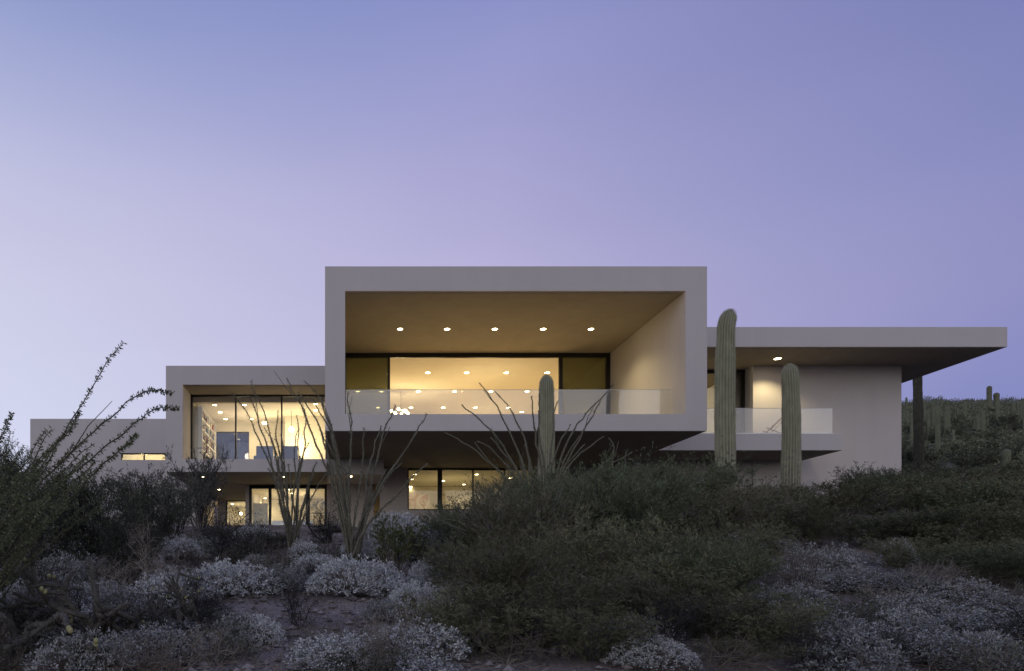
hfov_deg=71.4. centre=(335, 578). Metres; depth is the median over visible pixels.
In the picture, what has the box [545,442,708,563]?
creosote bush
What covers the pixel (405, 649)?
brittlebush
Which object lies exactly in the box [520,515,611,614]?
dry bush
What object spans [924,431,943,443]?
hill bush
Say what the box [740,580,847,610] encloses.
dusty brittlebush
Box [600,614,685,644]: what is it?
brittlebush
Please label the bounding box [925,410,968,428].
hill bush
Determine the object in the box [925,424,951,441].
hill bush
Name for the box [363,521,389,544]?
dead brush
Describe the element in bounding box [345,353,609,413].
sliding door
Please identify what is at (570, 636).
olive bush
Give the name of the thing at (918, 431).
saguaro
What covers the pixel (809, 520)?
olive bush
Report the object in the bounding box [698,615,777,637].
brittlebush
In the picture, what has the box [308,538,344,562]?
brittlebush
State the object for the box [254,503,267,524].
painting
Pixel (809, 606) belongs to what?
brittlebush
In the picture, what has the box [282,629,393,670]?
brittlebush
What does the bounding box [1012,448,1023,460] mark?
hill bush
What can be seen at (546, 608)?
brittlebush
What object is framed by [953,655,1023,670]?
brittlebush
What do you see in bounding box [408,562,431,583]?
brittlebush
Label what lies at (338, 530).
dusty brittlebush
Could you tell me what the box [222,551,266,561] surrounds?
brittlebush
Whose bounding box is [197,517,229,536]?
dead brush
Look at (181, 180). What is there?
sky
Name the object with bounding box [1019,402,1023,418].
saguaro
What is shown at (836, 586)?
dusty brittlebush
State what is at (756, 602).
olive bush
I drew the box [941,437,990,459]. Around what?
hill bush
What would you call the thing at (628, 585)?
dry bush
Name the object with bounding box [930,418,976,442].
hill bush
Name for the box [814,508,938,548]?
olive bush
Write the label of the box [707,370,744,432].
sliding door
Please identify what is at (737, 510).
creosote bush
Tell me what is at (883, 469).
grey green shrub
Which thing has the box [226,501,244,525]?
window
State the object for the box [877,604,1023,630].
dusty brittlebush
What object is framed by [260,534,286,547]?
brittlebush
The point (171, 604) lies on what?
brittlebush
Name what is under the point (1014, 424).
hill bush
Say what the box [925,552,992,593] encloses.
dry bush
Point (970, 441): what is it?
hill bush
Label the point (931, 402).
saguaro
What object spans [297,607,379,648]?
dead brush
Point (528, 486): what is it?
creosote bush
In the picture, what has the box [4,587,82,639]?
dead brush
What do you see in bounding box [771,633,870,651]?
brittlebush
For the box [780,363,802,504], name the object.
saguaro
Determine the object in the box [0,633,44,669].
brittlebush
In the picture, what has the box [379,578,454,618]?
brittlebush
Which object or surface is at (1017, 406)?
saguaro
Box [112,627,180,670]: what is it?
dead brush
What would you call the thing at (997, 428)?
hill bush
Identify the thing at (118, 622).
dead brush
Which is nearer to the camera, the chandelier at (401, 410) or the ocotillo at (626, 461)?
the ocotillo at (626, 461)
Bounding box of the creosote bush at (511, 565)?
[426,518,589,621]
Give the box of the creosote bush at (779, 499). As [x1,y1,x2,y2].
[685,473,829,538]
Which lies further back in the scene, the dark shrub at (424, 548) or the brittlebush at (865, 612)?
the dark shrub at (424, 548)
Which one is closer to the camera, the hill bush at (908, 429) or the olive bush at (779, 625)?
the olive bush at (779, 625)
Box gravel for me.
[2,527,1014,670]
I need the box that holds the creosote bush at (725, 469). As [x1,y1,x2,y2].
[632,446,768,517]
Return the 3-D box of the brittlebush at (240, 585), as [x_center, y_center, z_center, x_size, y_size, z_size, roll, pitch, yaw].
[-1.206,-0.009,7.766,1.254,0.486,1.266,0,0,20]
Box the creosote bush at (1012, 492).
[926,473,1023,521]
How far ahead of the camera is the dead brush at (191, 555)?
9.26 m
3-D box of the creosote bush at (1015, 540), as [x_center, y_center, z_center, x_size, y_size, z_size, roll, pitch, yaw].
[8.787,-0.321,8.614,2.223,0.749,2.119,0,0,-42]
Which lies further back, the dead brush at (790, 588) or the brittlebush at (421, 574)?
the brittlebush at (421, 574)
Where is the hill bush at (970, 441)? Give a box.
[950,435,985,446]
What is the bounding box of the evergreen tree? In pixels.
[0,431,50,508]
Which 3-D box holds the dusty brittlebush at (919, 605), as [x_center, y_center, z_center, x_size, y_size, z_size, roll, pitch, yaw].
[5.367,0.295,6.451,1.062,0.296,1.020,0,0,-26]
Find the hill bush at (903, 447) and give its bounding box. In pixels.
[901,442,912,458]
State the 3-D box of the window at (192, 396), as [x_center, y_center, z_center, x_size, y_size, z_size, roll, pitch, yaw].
[-2.613,-5.052,23.245,4.634,2.395,0.090,0,0,0]
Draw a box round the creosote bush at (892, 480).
[803,464,947,514]
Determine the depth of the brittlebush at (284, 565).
9.20 m
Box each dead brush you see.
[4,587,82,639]
[36,559,68,581]
[80,581,147,611]
[85,631,227,670]
[100,598,151,639]
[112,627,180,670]
[117,575,167,607]
[168,550,201,572]
[168,583,244,619]
[168,600,245,637]
[169,530,198,551]
[174,545,231,573]
[175,519,203,540]
[180,622,246,670]
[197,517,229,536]
[243,545,289,577]
[260,537,282,554]
[262,537,293,568]
[274,566,321,628]
[295,559,334,576]
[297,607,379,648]
[335,603,432,670]
[351,619,408,670]
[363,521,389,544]
[467,619,559,667]
[505,576,540,653]
[595,627,704,658]
[627,571,721,646]
[648,628,779,670]
[754,549,809,581]
[754,572,779,590]
[760,602,854,624]
[765,579,830,604]
[768,603,850,670]
[780,536,809,552]
[786,533,837,551]
[820,605,916,640]
[829,589,875,607]
[835,564,863,589]
[836,516,862,541]
[841,583,950,611]
[864,614,920,660]
[864,644,1021,670]
[879,556,973,597]
[897,560,991,598]
[913,640,1023,670]
[935,557,1022,592]
[957,581,1023,615]
[964,594,1023,651]
[965,580,1012,601]
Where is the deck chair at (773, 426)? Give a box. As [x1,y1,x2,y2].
[763,417,781,432]
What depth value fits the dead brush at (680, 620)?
5.26 m
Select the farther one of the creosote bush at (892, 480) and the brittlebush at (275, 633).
the creosote bush at (892, 480)
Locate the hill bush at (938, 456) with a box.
[901,448,953,468]
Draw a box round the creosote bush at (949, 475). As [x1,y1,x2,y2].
[883,464,1023,487]
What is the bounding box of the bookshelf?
[194,407,215,458]
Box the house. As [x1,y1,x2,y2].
[30,266,1006,526]
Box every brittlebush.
[0,577,93,625]
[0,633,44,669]
[15,626,81,652]
[19,626,149,670]
[30,550,108,582]
[39,594,109,628]
[41,571,78,584]
[49,568,97,586]
[59,623,121,641]
[67,576,148,621]
[75,577,125,604]
[99,619,229,666]
[122,572,202,610]
[123,550,163,566]
[138,565,223,600]
[154,533,212,559]
[155,619,207,637]
[177,527,201,536]
[179,534,215,559]
[181,556,286,597]
[182,628,262,662]
[191,609,266,643]
[192,534,219,545]
[208,610,266,644]
[212,540,241,559]
[213,544,267,564]
[220,612,286,645]
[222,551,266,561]
[229,520,271,538]
[233,523,272,543]
[240,552,265,567]
[254,562,315,591]
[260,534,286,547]
[261,550,316,570]
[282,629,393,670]
[286,537,318,560]
[287,553,345,573]
[288,545,326,556]
[304,552,407,596]
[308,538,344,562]
[309,646,402,670]
[313,522,356,532]
[332,645,413,670]
[336,544,364,556]
[337,632,425,664]
[352,624,394,637]
[357,597,397,623]
[361,533,403,560]
[362,628,442,660]
[362,656,466,670]
[364,509,429,542]
[367,579,432,598]
[371,615,471,664]
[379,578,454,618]
[402,525,459,555]
[406,553,465,584]
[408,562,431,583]
[432,576,477,600]
[443,623,529,649]
[529,588,576,623]
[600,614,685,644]
[602,634,702,670]
[605,594,652,612]
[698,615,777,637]
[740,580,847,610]
[752,534,807,546]
[752,563,833,589]
[759,609,887,652]
[764,539,804,554]
[767,598,850,619]
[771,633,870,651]
[772,541,874,577]
[779,619,869,636]
[780,624,909,665]
[786,636,917,670]
[789,660,888,670]
[795,566,906,592]
[819,587,900,628]
[820,618,946,654]
[822,609,877,623]
[832,550,872,563]
[836,568,944,595]
[847,594,970,619]
[865,604,943,635]
[867,535,904,548]
[867,627,1012,665]
[870,590,951,609]
[872,614,958,642]
[876,538,915,566]
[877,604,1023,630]
[879,534,918,547]
[881,598,985,619]
[891,574,1008,602]
[914,610,1021,637]
[926,589,1023,612]
[928,631,1023,670]
[933,611,1023,643]
[943,626,1023,662]
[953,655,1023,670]
[974,604,1023,619]
[990,583,1023,603]
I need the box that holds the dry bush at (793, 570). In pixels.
[743,526,843,591]
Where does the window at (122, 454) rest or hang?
in the house
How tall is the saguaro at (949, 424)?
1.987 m
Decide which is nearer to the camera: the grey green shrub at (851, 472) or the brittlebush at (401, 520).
the brittlebush at (401, 520)
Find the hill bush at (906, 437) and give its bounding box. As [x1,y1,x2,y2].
[901,432,909,445]
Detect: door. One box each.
[249,485,326,524]
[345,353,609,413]
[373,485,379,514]
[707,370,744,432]
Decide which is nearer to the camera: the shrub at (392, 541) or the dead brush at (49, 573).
the dead brush at (49, 573)
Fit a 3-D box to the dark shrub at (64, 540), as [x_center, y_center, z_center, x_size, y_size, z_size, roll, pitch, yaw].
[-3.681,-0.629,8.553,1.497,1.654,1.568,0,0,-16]
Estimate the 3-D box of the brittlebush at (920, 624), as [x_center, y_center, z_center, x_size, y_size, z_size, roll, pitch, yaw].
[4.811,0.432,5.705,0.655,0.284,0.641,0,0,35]
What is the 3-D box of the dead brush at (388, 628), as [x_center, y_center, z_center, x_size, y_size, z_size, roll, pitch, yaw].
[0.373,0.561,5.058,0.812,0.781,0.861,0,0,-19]
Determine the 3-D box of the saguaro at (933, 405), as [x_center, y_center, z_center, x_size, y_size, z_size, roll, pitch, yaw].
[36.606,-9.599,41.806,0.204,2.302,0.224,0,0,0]
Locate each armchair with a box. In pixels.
[254,446,274,458]
[278,446,300,458]
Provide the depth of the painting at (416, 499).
27.39 m
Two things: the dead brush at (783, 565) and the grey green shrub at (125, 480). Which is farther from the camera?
the grey green shrub at (125, 480)
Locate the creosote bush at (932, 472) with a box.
[862,465,958,492]
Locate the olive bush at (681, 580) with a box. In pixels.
[573,542,756,627]
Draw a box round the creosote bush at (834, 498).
[772,473,914,527]
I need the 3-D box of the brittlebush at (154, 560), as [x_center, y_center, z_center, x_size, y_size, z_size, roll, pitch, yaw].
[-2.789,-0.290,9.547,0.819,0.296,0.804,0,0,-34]
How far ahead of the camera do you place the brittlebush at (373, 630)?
5.99 m
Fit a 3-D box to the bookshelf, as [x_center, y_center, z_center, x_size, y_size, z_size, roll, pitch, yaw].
[-4.754,-4.834,24.975,0.280,2.204,2.750,0,0,0]
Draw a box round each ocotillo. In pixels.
[0,340,179,602]
[229,381,326,551]
[273,370,427,563]
[444,383,632,488]
[598,438,675,483]
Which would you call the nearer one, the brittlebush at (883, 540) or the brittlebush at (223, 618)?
the brittlebush at (223, 618)
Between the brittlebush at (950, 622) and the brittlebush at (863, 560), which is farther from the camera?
the brittlebush at (863, 560)
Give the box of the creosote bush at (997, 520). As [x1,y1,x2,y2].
[879,495,1023,545]
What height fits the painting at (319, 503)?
0.718 m
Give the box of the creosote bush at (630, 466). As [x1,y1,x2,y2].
[575,453,684,498]
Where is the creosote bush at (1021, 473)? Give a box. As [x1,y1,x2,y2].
[943,463,1023,491]
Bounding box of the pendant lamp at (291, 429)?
[289,411,293,431]
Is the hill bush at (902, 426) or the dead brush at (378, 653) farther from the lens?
the hill bush at (902, 426)
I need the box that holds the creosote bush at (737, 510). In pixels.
[585,467,808,558]
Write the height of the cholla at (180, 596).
0.746 m
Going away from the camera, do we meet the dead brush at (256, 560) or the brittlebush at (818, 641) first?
the brittlebush at (818, 641)
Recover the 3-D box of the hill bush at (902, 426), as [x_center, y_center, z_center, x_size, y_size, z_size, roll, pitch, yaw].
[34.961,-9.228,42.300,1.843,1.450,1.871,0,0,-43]
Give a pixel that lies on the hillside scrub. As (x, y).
(956, 406)
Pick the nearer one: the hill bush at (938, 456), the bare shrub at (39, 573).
the bare shrub at (39, 573)
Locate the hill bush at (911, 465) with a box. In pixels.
[901,459,937,474]
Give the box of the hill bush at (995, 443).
[986,436,1016,448]
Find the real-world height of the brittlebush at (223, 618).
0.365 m
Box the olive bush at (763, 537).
[654,506,801,587]
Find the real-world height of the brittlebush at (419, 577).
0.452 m
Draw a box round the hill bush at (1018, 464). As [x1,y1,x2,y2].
[991,456,1023,472]
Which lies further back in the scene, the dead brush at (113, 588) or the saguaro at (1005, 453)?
the saguaro at (1005, 453)
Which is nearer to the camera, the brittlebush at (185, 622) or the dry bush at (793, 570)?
the brittlebush at (185, 622)
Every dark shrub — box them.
[0,468,104,575]
[0,469,41,553]
[34,473,155,573]
[89,497,173,585]
[94,463,202,548]
[161,601,220,625]
[254,528,294,549]
[398,522,459,569]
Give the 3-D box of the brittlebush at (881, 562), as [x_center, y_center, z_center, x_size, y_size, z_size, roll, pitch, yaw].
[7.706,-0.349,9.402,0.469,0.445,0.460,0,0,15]
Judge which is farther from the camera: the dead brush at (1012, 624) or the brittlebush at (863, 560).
the brittlebush at (863, 560)
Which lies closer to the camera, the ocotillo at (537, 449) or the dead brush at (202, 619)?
the dead brush at (202, 619)
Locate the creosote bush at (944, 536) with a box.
[901,511,1023,550]
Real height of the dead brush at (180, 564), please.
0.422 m
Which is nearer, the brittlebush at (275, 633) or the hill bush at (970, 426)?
the brittlebush at (275, 633)
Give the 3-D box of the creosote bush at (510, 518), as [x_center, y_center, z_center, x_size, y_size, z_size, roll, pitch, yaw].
[2.323,-0.648,8.145,2.237,1.577,2.347,0,0,-42]
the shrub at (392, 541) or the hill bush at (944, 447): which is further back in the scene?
the hill bush at (944, 447)
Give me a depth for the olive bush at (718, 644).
4.92 m
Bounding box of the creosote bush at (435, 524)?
[418,486,532,555]
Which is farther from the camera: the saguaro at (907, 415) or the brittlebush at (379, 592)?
the saguaro at (907, 415)
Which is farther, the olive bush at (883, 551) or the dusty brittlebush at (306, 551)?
the dusty brittlebush at (306, 551)
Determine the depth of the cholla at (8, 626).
4.86 m
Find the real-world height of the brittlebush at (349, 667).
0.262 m
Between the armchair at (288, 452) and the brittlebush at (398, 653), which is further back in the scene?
the armchair at (288, 452)
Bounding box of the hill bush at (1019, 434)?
[995,430,1023,445]
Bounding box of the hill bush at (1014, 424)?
[992,421,1019,429]
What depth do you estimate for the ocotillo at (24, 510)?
4.89 m
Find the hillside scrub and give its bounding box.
[901,395,1023,431]
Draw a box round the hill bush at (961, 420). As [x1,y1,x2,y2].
[940,413,970,424]
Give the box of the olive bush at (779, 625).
[674,591,842,651]
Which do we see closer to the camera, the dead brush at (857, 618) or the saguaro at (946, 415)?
the dead brush at (857, 618)
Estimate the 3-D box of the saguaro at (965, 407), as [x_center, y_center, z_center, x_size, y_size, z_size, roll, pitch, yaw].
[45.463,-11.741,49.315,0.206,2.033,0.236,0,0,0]
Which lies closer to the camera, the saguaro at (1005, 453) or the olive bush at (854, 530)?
the olive bush at (854, 530)
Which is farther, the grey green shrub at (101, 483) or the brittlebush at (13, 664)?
the grey green shrub at (101, 483)
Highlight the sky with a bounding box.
[0,0,1023,470]
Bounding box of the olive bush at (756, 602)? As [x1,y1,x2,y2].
[619,575,799,641]
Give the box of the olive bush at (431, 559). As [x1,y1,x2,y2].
[413,532,528,596]
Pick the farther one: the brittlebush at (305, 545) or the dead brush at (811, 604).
the brittlebush at (305, 545)
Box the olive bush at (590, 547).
[518,503,703,613]
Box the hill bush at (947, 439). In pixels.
[941,433,967,443]
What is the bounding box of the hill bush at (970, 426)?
[961,416,989,430]
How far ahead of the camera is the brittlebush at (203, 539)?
11.77 m
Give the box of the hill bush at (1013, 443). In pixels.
[995,438,1023,451]
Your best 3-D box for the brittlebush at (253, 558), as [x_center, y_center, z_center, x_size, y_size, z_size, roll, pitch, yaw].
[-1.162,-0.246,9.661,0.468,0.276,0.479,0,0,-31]
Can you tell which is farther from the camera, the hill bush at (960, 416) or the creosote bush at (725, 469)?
the hill bush at (960, 416)
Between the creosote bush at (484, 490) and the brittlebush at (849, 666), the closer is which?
the brittlebush at (849, 666)
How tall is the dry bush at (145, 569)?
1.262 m
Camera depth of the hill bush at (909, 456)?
30.02 m
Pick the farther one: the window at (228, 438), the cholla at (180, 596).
the window at (228, 438)
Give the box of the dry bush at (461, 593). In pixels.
[409,559,494,630]
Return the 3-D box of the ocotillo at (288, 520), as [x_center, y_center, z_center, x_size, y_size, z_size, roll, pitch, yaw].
[-0.718,-1.889,11.433,1.779,3.055,1.359,0,0,36]
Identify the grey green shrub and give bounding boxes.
[1,463,71,517]
[18,458,117,534]
[96,460,189,526]
[130,468,212,541]
[161,438,234,535]
[412,503,458,533]
[614,457,669,477]
[828,460,887,488]
[857,462,923,483]
[901,459,971,478]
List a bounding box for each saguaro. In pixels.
[537,374,555,480]
[713,308,736,505]
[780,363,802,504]
[906,411,909,424]
[910,413,912,445]
[913,376,923,464]
[923,401,925,420]
[927,411,929,434]
[930,401,933,426]
[931,403,935,426]
[935,406,940,466]
[944,408,948,441]
[948,411,950,433]
[963,402,966,416]
[972,418,988,430]
[976,417,980,433]
[980,411,985,436]
[986,386,999,413]
[995,402,998,420]
[1001,449,1010,470]
[1016,401,1019,415]
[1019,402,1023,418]
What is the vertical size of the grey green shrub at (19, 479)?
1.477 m
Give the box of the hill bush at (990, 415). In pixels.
[970,411,1004,425]
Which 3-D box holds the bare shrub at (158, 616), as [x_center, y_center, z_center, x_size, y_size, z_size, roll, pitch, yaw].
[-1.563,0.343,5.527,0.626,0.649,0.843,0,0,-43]
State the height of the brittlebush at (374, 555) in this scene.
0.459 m
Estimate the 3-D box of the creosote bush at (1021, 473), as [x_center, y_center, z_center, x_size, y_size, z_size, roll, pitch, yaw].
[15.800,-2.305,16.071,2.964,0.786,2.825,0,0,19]
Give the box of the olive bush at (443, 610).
[387,583,555,660]
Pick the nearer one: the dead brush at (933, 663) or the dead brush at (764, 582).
the dead brush at (933, 663)
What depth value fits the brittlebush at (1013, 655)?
4.79 m
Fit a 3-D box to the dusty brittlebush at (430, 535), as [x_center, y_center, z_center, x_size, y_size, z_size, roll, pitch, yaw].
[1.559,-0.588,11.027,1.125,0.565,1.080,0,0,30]
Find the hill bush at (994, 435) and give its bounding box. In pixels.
[959,424,1013,443]
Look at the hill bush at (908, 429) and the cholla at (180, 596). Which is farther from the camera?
the hill bush at (908, 429)
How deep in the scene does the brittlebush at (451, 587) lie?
7.43 m
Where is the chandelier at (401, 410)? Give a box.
[390,391,408,413]
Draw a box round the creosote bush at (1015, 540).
[937,529,1023,573]
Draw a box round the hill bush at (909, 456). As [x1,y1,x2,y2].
[901,448,931,468]
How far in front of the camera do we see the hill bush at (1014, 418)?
41.84 m
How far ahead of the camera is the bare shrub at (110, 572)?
7.39 m
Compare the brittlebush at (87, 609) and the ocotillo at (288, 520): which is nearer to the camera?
the brittlebush at (87, 609)
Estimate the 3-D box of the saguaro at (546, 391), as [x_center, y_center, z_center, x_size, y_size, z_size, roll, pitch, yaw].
[5.054,-3.137,16.409,0.468,3.550,0.489,0,0,0]
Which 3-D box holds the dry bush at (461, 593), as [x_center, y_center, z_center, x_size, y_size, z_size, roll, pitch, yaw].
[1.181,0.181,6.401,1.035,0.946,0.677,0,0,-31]
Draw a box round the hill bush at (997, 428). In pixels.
[986,422,1009,431]
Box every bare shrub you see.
[0,574,90,640]
[1,542,71,597]
[22,552,90,617]
[79,541,141,601]
[100,581,185,643]
[105,518,172,567]
[160,555,217,612]
[188,500,267,561]
[226,508,276,562]
[291,488,341,543]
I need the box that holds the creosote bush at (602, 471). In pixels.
[557,452,673,518]
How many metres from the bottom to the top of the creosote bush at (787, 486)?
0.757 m
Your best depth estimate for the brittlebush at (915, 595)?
6.72 m
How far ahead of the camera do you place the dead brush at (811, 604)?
5.95 m
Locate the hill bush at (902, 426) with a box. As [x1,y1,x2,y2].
[901,419,909,436]
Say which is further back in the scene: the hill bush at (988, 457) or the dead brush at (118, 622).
the hill bush at (988, 457)
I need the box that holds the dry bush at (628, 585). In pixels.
[572,511,669,618]
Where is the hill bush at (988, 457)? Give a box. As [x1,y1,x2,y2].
[946,448,1000,470]
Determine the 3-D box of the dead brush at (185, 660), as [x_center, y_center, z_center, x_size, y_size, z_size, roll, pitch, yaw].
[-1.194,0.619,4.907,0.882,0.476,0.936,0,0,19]
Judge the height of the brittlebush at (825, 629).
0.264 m
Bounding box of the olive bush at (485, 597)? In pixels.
[428,560,646,648]
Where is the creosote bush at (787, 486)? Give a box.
[737,477,818,509]
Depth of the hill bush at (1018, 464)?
21.39 m
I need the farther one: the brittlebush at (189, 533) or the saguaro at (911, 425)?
the saguaro at (911, 425)
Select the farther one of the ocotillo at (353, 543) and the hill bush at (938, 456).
the hill bush at (938, 456)
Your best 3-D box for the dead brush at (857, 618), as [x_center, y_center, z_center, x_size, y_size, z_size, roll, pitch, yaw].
[4.264,0.416,5.738,0.823,0.376,0.852,0,0,-38]
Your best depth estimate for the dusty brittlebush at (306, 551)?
10.79 m
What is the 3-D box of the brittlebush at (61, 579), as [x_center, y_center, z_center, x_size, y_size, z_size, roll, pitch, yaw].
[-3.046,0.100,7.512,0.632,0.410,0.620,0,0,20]
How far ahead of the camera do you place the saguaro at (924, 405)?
49.95 m
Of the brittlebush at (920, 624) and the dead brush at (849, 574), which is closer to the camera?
the brittlebush at (920, 624)
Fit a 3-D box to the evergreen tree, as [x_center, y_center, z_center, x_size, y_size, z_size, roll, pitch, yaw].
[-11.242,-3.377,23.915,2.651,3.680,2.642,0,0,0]
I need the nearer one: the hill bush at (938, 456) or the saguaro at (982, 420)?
the hill bush at (938, 456)
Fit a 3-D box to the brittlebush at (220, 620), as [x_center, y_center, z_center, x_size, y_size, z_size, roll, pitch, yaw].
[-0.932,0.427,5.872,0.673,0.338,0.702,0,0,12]
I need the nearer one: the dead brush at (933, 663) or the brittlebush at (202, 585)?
the dead brush at (933, 663)
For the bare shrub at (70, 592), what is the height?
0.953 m
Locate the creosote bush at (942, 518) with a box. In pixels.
[831,500,1019,547]
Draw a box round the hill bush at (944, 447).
[929,440,960,461]
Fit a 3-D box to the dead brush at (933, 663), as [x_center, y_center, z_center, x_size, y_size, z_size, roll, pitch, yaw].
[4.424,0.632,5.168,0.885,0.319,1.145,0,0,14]
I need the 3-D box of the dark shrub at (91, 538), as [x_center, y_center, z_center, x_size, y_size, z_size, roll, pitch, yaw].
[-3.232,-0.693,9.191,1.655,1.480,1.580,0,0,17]
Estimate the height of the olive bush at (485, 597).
0.797 m
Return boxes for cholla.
[0,533,179,660]
[0,609,113,660]
[141,568,202,632]
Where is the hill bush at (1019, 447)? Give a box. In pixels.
[977,441,1023,461]
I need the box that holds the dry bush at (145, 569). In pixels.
[72,513,200,604]
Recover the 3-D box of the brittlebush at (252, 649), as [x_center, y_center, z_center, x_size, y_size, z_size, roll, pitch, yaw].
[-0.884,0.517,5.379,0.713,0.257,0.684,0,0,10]
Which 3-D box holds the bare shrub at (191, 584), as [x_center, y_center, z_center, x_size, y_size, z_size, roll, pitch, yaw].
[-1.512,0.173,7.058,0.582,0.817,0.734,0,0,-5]
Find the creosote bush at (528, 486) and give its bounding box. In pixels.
[493,452,665,555]
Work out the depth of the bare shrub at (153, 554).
9.23 m
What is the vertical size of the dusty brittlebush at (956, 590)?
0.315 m
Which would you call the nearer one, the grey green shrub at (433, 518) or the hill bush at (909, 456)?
the grey green shrub at (433, 518)
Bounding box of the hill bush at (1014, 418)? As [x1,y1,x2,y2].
[980,411,1020,429]
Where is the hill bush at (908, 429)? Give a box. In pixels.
[903,422,926,434]
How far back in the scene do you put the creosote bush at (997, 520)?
9.59 m
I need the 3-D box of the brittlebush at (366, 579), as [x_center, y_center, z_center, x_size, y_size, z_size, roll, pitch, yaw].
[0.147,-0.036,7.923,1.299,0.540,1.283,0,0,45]
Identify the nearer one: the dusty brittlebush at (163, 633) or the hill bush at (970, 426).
the dusty brittlebush at (163, 633)
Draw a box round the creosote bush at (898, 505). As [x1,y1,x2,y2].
[855,467,1023,517]
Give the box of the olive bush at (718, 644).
[686,634,828,668]
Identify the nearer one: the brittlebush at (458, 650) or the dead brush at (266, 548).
the brittlebush at (458, 650)
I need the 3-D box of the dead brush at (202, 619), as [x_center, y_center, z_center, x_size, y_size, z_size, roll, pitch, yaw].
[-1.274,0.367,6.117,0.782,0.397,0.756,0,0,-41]
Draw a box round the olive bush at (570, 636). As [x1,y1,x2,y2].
[527,598,673,664]
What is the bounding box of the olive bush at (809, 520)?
[741,492,870,547]
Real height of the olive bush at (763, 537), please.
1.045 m
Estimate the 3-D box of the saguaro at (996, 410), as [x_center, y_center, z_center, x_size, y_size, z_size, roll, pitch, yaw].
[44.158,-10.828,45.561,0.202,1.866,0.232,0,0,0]
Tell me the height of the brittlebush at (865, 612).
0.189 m
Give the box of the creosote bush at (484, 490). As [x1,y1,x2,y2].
[465,453,570,544]
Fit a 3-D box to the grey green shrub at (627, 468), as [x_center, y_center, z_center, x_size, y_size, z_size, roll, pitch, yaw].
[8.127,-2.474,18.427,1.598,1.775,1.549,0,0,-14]
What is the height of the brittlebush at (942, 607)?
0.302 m
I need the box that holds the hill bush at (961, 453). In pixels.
[946,443,999,468]
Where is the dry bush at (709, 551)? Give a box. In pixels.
[665,519,753,586]
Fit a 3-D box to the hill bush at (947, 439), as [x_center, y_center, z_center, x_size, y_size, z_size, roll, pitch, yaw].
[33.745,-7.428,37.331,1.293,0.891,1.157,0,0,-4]
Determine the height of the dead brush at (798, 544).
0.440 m
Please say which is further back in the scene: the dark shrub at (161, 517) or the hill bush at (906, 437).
the hill bush at (906, 437)
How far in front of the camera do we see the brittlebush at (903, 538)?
10.23 m
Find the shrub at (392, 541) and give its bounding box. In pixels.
[370,506,427,575]
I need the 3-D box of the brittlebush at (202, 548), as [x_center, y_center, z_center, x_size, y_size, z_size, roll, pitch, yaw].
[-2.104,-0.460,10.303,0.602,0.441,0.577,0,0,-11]
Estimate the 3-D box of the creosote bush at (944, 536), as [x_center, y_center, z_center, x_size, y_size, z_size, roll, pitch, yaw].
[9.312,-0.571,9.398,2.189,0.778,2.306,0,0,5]
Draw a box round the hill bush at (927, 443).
[904,439,934,451]
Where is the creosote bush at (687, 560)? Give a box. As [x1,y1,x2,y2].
[629,518,804,622]
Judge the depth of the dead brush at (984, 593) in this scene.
7.40 m
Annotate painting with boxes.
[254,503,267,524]
[310,499,324,513]
[409,492,428,508]
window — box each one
[121,453,165,459]
[191,395,326,458]
[216,432,248,458]
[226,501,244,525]
[408,468,536,509]
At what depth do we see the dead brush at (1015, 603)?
6.59 m
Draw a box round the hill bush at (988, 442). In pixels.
[972,437,993,449]
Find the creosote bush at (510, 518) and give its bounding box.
[434,461,647,586]
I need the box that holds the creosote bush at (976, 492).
[887,475,1023,521]
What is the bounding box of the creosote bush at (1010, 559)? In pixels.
[901,531,1023,592]
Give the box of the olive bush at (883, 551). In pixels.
[856,528,991,578]
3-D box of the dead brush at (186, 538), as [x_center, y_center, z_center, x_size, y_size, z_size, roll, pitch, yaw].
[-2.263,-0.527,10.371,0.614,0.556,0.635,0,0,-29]
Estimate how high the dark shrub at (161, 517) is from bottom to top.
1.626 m
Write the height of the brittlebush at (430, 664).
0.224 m
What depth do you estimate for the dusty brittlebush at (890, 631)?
5.43 m
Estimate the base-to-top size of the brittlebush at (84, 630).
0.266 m
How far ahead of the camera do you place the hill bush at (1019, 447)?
30.01 m
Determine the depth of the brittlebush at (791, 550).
10.37 m
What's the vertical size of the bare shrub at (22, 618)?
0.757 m

